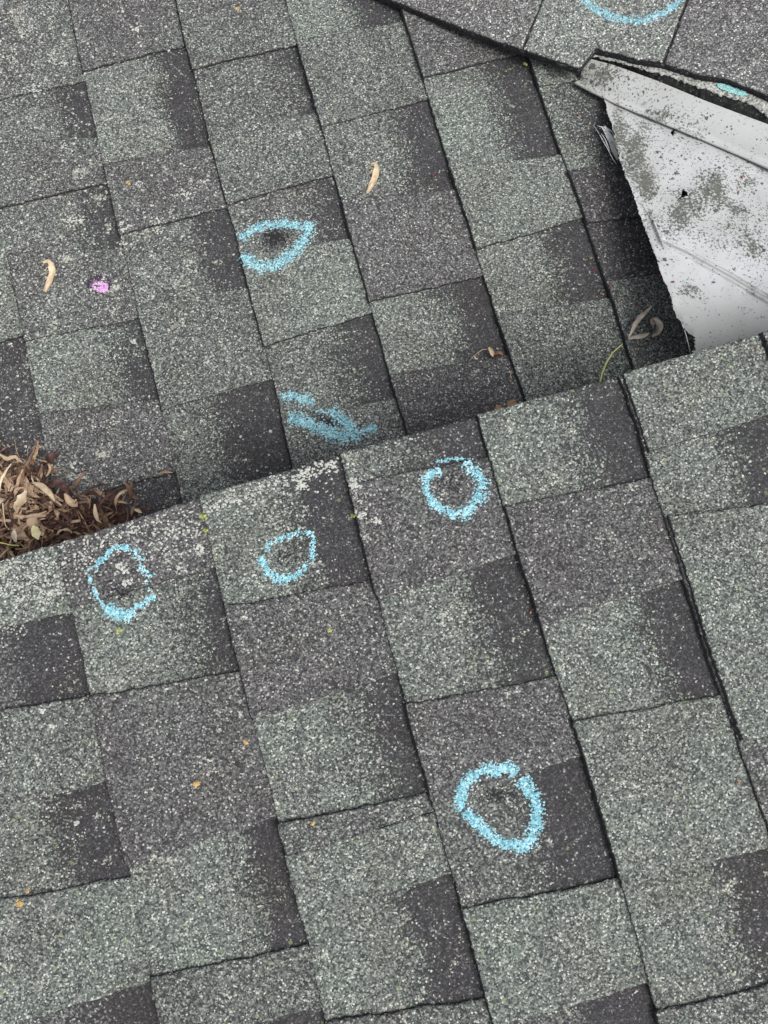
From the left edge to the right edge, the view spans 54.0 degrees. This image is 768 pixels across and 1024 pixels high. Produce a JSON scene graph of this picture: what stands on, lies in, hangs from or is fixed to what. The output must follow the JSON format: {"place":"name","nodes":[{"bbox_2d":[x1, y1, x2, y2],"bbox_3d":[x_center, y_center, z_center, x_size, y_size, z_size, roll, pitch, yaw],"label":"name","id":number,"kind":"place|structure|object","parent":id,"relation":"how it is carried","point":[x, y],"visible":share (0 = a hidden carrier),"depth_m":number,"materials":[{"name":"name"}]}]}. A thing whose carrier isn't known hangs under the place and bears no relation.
{"place":"outdoors","nodes":[
{"label":"outdoors","id":0,"kind":"place"},
{"bbox_2d":[0,0,752,516],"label":"shingle roof","id":1,"kind":"structure","parent":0,"point":[510,224],"depth_m":0.95,"materials":[{"name":"asphalt shingle"},{"name":"mineral granules"}]},
{"bbox_2d":[40,259,55,291],"bbox_3d":[-0.421,-0.297,0.946,0.019,0.012,0.041,-13,82,-20],"label":"samara","id":2,"kind":"object","parent":1,"relation":"on","point":[52,272],"visible":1,"depth_m":0.95,"materials":[{"name":"beige plant"}]},
{"bbox_2d":[39,450,60,466],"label":"curled leaf","id":3,"kind":"object","parent":1,"relation":"on","point":[50,457],"visible":1,"depth_m":0.89,"materials":[{"name":"brown plant"}]},
{"bbox_2d":[0,440,152,560],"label":"leaf litter","id":4,"kind":"object","parent":1,"relation":"on","point":[107,513],"visible":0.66,"depth_m":0.87,"materials":[{"name":"brown plant"}]},
{"bbox_2d":[0,464,10,488],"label":"curled leaf","id":5,"kind":"object","parent":4,"relation":"on","point":[3,474],"visible":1,"depth_m":0.87,"materials":[{"name":"plant"}]},
{"bbox_2d":[2,503,8,529],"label":"leaf stalk","id":6,"kind":"object","parent":4,"relation":"on","point":[3,515],"visible":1,"depth_m":0.84,"materials":[{"name":"beige plant"}]},
{"bbox_2d":[0,494,11,508],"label":"curled leaf","id":7,"kind":"object","parent":4,"relation":"on","point":[4,501],"visible":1,"depth_m":0.85,"materials":[{"name":"brown plant"}]},
{"bbox_2d":[0,476,13,491],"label":"curled leaf","id":8,"kind":"object","parent":4,"relation":"on","point":[7,483],"visible":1,"depth_m":0.88,"materials":[{"name":"brown plant"}]},
{"bbox_2d":[0,471,14,487],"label":"curled leaf","id":9,"kind":"object","parent":4,"relation":"on","point":[5,477],"visible":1,"depth_m":0.88,"materials":[{"name":"brown plant"}]},
{"bbox_2d":[0,519,16,531],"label":"curled leaf","id":10,"kind":"object","parent":4,"relation":"on","point":[10,524],"visible":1,"depth_m":0.84,"materials":[{"name":"brown plant"}]},
{"bbox_2d":[7,493,12,519],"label":"curled leaf","id":11,"kind":"object","parent":4,"relation":"on","point":[8,505],"visible":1,"depth_m":0.84,"materials":[{"name":"brown plant"}]},
{"bbox_2d":[0,454,21,461],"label":"dry leaf","id":12,"kind":"object","parent":4,"relation":"on","point":[5,458],"visible":1,"depth_m":0.89,"materials":[{"name":"plant"}]},
{"bbox_2d":[11,530,16,541],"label":"dry leaf","id":13,"kind":"object","parent":4,"relation":"on","point":[14,535],"visible":1,"depth_m":0.82,"materials":[{"name":"beige plant"}]},
{"bbox_2d":[0,519,29,527],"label":"curled leaf","id":14,"kind":"object","parent":4,"relation":"on","point":[6,520],"visible":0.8,"depth_m":0.85,"materials":[{"name":"beige plant"}]},
{"bbox_2d":[4,535,27,539],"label":"curled leaf","id":15,"kind":"object","parent":4,"relation":"on","point":[18,538],"visible":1,"depth_m":0.83,"materials":[{"name":"brown plant"}]},
{"bbox_2d":[13,491,26,509],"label":"curled leaf","id":16,"kind":"object","parent":4,"relation":"on","point":[21,500],"visible":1,"depth_m":0.86,"materials":[{"name":"plant"}]},
{"bbox_2d":[12,523,29,540],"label":"curled leaf","id":17,"kind":"object","parent":4,"relation":"on","point":[21,534],"visible":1,"depth_m":0.84,"materials":[{"name":"brown plant"}]},
{"bbox_2d":[16,523,27,533],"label":"curled leaf","id":18,"kind":"object","parent":4,"relation":"on","point":[18,529],"visible":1,"depth_m":0.83,"materials":[{"name":"brown plant"}]},
{"bbox_2d":[14,441,36,479],"bbox_3d":[-0.421,-0.059,0.888,0.004,0.013,0.054,29,71,-9],"label":"curled leaf","id":19,"kind":"object","parent":4,"relation":"on","point":[26,463],"visible":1,"depth_m":0.89,"materials":[{"name":"brown plant"}]},
{"bbox_2d":[15,511,46,519],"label":"dry leaf","id":20,"kind":"object","parent":4,"relation":"on","point":[29,516],"visible":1,"depth_m":0.84,"materials":[{"name":"beige plant"}]},
{"bbox_2d":[22,483,40,495],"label":"curled leaf","id":21,"kind":"object","parent":4,"relation":"on","point":[30,487],"visible":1,"depth_m":0.87,"materials":[{"name":"beige plant"}]},
{"bbox_2d":[27,515,45,535],"bbox_3d":[-0.382,0.015,0.832,0.020,0.013,0.024,-13,82,-20],"label":"curled leaf","id":22,"kind":"object","parent":4,"relation":"on","point":[31,521],"visible":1,"depth_m":0.83,"materials":[{"name":"beige plant"}]},
{"bbox_2d":[31,525,40,539],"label":"dry leaf","id":23,"kind":"object","parent":22,"relation":"on","point":[35,532],"visible":1,"depth_m":0.82,"materials":[{"name":"yellow plant"}]},
{"bbox_2d":[32,482,54,501],"bbox_3d":[-0.388,-0.025,0.863,0.038,0.025,0.007,44,69,-4],"label":"dry leaf","id":24,"kind":"object","parent":4,"relation":"on","point":[45,489],"visible":1,"depth_m":0.86,"materials":[{"name":"plant"}]},
{"bbox_2d":[38,490,64,507],"bbox_3d":[-0.383,-0.015,0.868,0.039,0.012,0.003,37,70,-7],"label":"curled leaf","id":25,"kind":"object","parent":4,"relation":"on","point":[42,492],"visible":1,"depth_m":0.87,"materials":[{"name":"beige plant"}]},
{"bbox_2d":[45,478,69,489],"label":"curled leaf","id":26,"kind":"object","parent":4,"relation":"on","point":[55,482],"visible":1,"depth_m":0.86,"materials":[{"name":"brown plant"}]},
{"bbox_2d":[46,511,68,523],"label":"curled leaf","id":27,"kind":"object","parent":4,"relation":"on","point":[65,515],"visible":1,"depth_m":0.85,"materials":[{"name":"brown plant"}]},
{"bbox_2d":[56,490,72,500],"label":"curled leaf","id":28,"kind":"object","parent":4,"relation":"on","point":[61,494],"visible":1,"depth_m":0.87,"materials":[{"name":"brown plant"}]},
{"bbox_2d":[51,519,80,528],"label":"curled leaf","id":29,"kind":"object","parent":4,"relation":"on","point":[75,521],"visible":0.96,"depth_m":0.85,"materials":[{"name":"beige plant"}]},
{"bbox_2d":[63,488,71,504],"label":"curled leaf","id":30,"kind":"object","parent":4,"relation":"on","point":[67,491],"visible":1,"depth_m":0.86,"materials":[{"name":"brown plant"}]},
{"bbox_2d":[63,524,73,538],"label":"curled leaf","id":31,"kind":"object","parent":4,"relation":"on","point":[68,533],"visible":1,"depth_m":0.85,"materials":[{"name":"brown plant"}]},
{"bbox_2d":[64,493,77,506],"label":"dry leaf","id":32,"kind":"object","parent":4,"relation":"on","point":[70,501],"visible":1,"depth_m":0.85,"materials":[{"name":"beige plant"}]},
{"bbox_2d":[69,487,86,500],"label":"twig","id":33,"kind":"object","parent":4,"relation":"on","point":[77,496],"visible":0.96,"depth_m":0.88,"materials":[{"name":"brown plant"}]},
{"bbox_2d":[81,513,99,525],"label":"curled leaf","id":34,"kind":"object","parent":4,"relation":"on","point":[92,520],"visible":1,"depth_m":0.87,"materials":[{"name":"brown plant"}]},
{"bbox_2d":[80,491,104,496],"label":"dry leaf","id":35,"kind":"object","parent":4,"relation":"on","point":[100,493],"visible":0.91,"depth_m":0.89,"materials":[{"name":"brown plant"}]},
{"bbox_2d":[93,504,100,522],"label":"dry leaf","id":36,"kind":"object","parent":4,"relation":"on","point":[95,514],"visible":1,"depth_m":0.86,"materials":[{"name":"plant"}]},
{"bbox_2d":[97,486,125,511],"bbox_3d":[-0.318,-0.015,0.868,0.009,0.013,0.047,44,69,-4],"label":"curled leaf","id":37,"kind":"object","parent":4,"relation":"on","point":[107,495],"visible":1,"depth_m":0.87,"materials":[{"name":"brown plant"}]},
{"bbox_2d":[107,489,120,506],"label":"curled leaf","id":38,"kind":"object","parent":4,"relation":"on","point":[111,498],"visible":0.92,"depth_m":0.89,"materials":[{"name":"brown plant"}]},
{"bbox_2d":[114,489,127,509],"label":"curled leaf","id":39,"kind":"object","parent":4,"relation":"on","point":[118,495],"visible":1,"depth_m":0.88,"materials":[{"name":"beige plant"}]},
{"bbox_2d":[87,274,112,292],"bbox_3d":[-0.358,-0.288,0.949,0.031,0.011,0.024,24,72,-11],"label":"chalk dab","id":40,"kind":"object","parent":1,"relation":"on","point":[102,289],"visible":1,"depth_m":0.95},
{"bbox_2d":[123,479,138,498],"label":"dry leaf","id":41,"kind":"object","parent":1,"relation":"on","point":[130,490],"visible":1,"depth_m":0.88,"materials":[{"name":"brown plant"}]},
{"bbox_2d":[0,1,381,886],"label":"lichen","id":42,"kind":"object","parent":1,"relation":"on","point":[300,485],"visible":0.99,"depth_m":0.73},
{"bbox_2d":[236,216,317,274],"bbox_3d":[-0.134,-0.337,0.953,0.104,0.038,0.077,-13,82,-20],"label":"chalk ring","id":43,"kind":"object","parent":1,"relation":"on","point":[279,260],"visible":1,"depth_m":0.95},
{"bbox_2d":[279,389,377,445],"bbox_3d":[-0.073,-0.111,0.907,0.123,0.035,0.050,30,71,-9],"label":"chalk smear","id":44,"kind":"object","parent":1,"relation":"on","point":[309,423],"visible":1,"depth_m":0.91},
{"bbox_2d":[366,162,378,192],"bbox_3d":[-0.015,-0.424,0.957,0.014,0.013,0.043,16,74,-14],"label":"samara","id":45,"kind":"object","parent":1,"relation":"on","point":[374,177],"visible":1,"depth_m":0.96,"materials":[{"name":"beige plant"}]},
{"bbox_2d":[0,331,767,1023],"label":"shingle roof","id":46,"kind":"structure","parent":1,"relation":"on","point":[610,693],"depth_m":0.70,"materials":[{"name":"asphalt shingle"},{"name":"mineral granules"}]},
{"bbox_2d":[15,899,23,908],"bbox_3d":[-0.332,0.356,0.686,0.008,0.003,0.009,-13,82,-20],"label":"lichen spot","id":47,"kind":"object","parent":46,"relation":"on","point":[20,903],"visible":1,"depth_m":0.69,"materials":[{"name":"yellow plant"}]},
{"bbox_2d":[86,543,155,623],"bbox_3d":[-0.250,0.068,0.721,0.062,0.022,0.077,-13,82,-20],"label":"chalk ring","id":48,"kind":"object","parent":46,"relation":"on","point":[116,614],"visible":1,"depth_m":0.72,"materials":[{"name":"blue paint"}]},
{"bbox_2d":[193,781,200,787],"bbox_3d":[-0.173,0.251,0.695,0.007,0.003,0.006,-13,82,-20],"label":"lichen spot","id":49,"kind":"object","parent":46,"relation":"on","point":[195,784],"visible":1,"depth_m":0.69,"materials":[{"name":"yellow plant"}]},
{"bbox_2d":[199,513,207,520],"bbox_3d":[-0.175,0.005,0.728,0.008,0.008,0.008,-13,82,-20],"label":"lichen spot","id":50,"kind":"object","parent":46,"relation":"on","point":[201,515],"visible":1,"depth_m":0.73,"materials":[{"name":"yellow plant"}]},
{"bbox_2d":[257,528,317,585],"bbox_3d":[-0.091,0.043,0.721,0.057,0.018,0.050,-13,82,-20],"label":"chalk ring","id":51,"kind":"object","parent":46,"relation":"on","point":[261,561],"visible":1,"depth_m":0.72,"materials":[{"name":"blue paint"}]},
{"bbox_2d":[421,456,491,521],"bbox_3d":[0.070,-0.023,0.722,0.064,0.020,0.066,-13,82,-20],"label":"chalk ring","id":52,"kind":"object","parent":46,"relation":"on","point":[477,499],"visible":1,"depth_m":0.72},
{"bbox_2d":[453,759,547,855],"bbox_3d":[0.106,0.269,0.684,0.078,0.024,0.088,-13,82,-20],"label":"chalk ring","id":53,"kind":"object","parent":46,"relation":"on","point":[473,818],"visible":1,"depth_m":0.68,"materials":[{"name":"blue paint"}]},
{"bbox_2d":[507,400,516,405],"bbox_3d":[0.129,-0.108,0.758,0.010,0.008,0.008,-13,82,-20],"label":"husk","id":54,"kind":"object","parent":46,"relation":"on","point":[511,402],"visible":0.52,"depth_m":0.76,"materials":[{"name":"beige plant"}]},
{"bbox_2d":[469,347,502,360],"bbox_3d":[0.124,-0.192,0.916,0.040,0.020,0.016,1,78,-17],"label":"dry flower","id":55,"kind":"object","parent":1,"relation":"on","point":[491,351],"visible":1,"depth_m":0.91,"materials":[{"name":"brown plant"}]},
{"bbox_2d":[379,0,767,123],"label":"shingle roof","id":56,"kind":"structure","parent":1,"relation":"on","point":[698,48],"depth_m":0.93,"materials":[{"name":"asphalt shingle"},{"name":"mineral granules"}]},
{"bbox_2d":[579,0,683,25],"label":"chalk arc","id":57,"kind":"object","parent":56,"relation":"on","point":[665,12],"visible":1,"depth_m":0.93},
{"bbox_2d":[573,59,767,168],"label":"drip edge","id":58,"kind":"object","parent":56,"relation":"attached to","point":[738,134],"visible":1,"depth_m":0.94,"materials":[{"name":"white paint"}]},
{"bbox_2d":[717,83,746,95],"bbox_3d":[0.422,-0.512,0.914,0.037,0.014,0.009,33,70,-8],"label":"chalk smear","id":59,"kind":"object","parent":56,"relation":"on","point":[729,89],"visible":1,"depth_m":0.91},
{"bbox_2d":[599,344,622,381],"bbox_3d":[0.270,-0.181,0.904,0.010,0.015,0.058,32,70,-8],"label":"grass stem","id":60,"kind":"object","parent":1,"relation":"on","point":[606,363],"visible":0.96,"depth_m":0.90,"materials":[{"name":"green plant"}]},
{"bbox_2d":[628,306,662,339],"bbox_3d":[0.308,-0.224,0.896,0.033,0.028,0.037,-13,82,-20],"label":"dry leaf","id":61,"kind":"object","parent":1,"relation":"on","point":[658,323],"visible":1,"depth_m":0.90,"materials":[{"name":"brown plant"}]},
{"bbox_2d":[594,99,767,353],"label":"flashing plate","id":62,"kind":"object","parent":1,"relation":"on","point":[708,236],"visible":0.84,"depth_m":0.89,"materials":[{"name":"white paint"}]}
]}

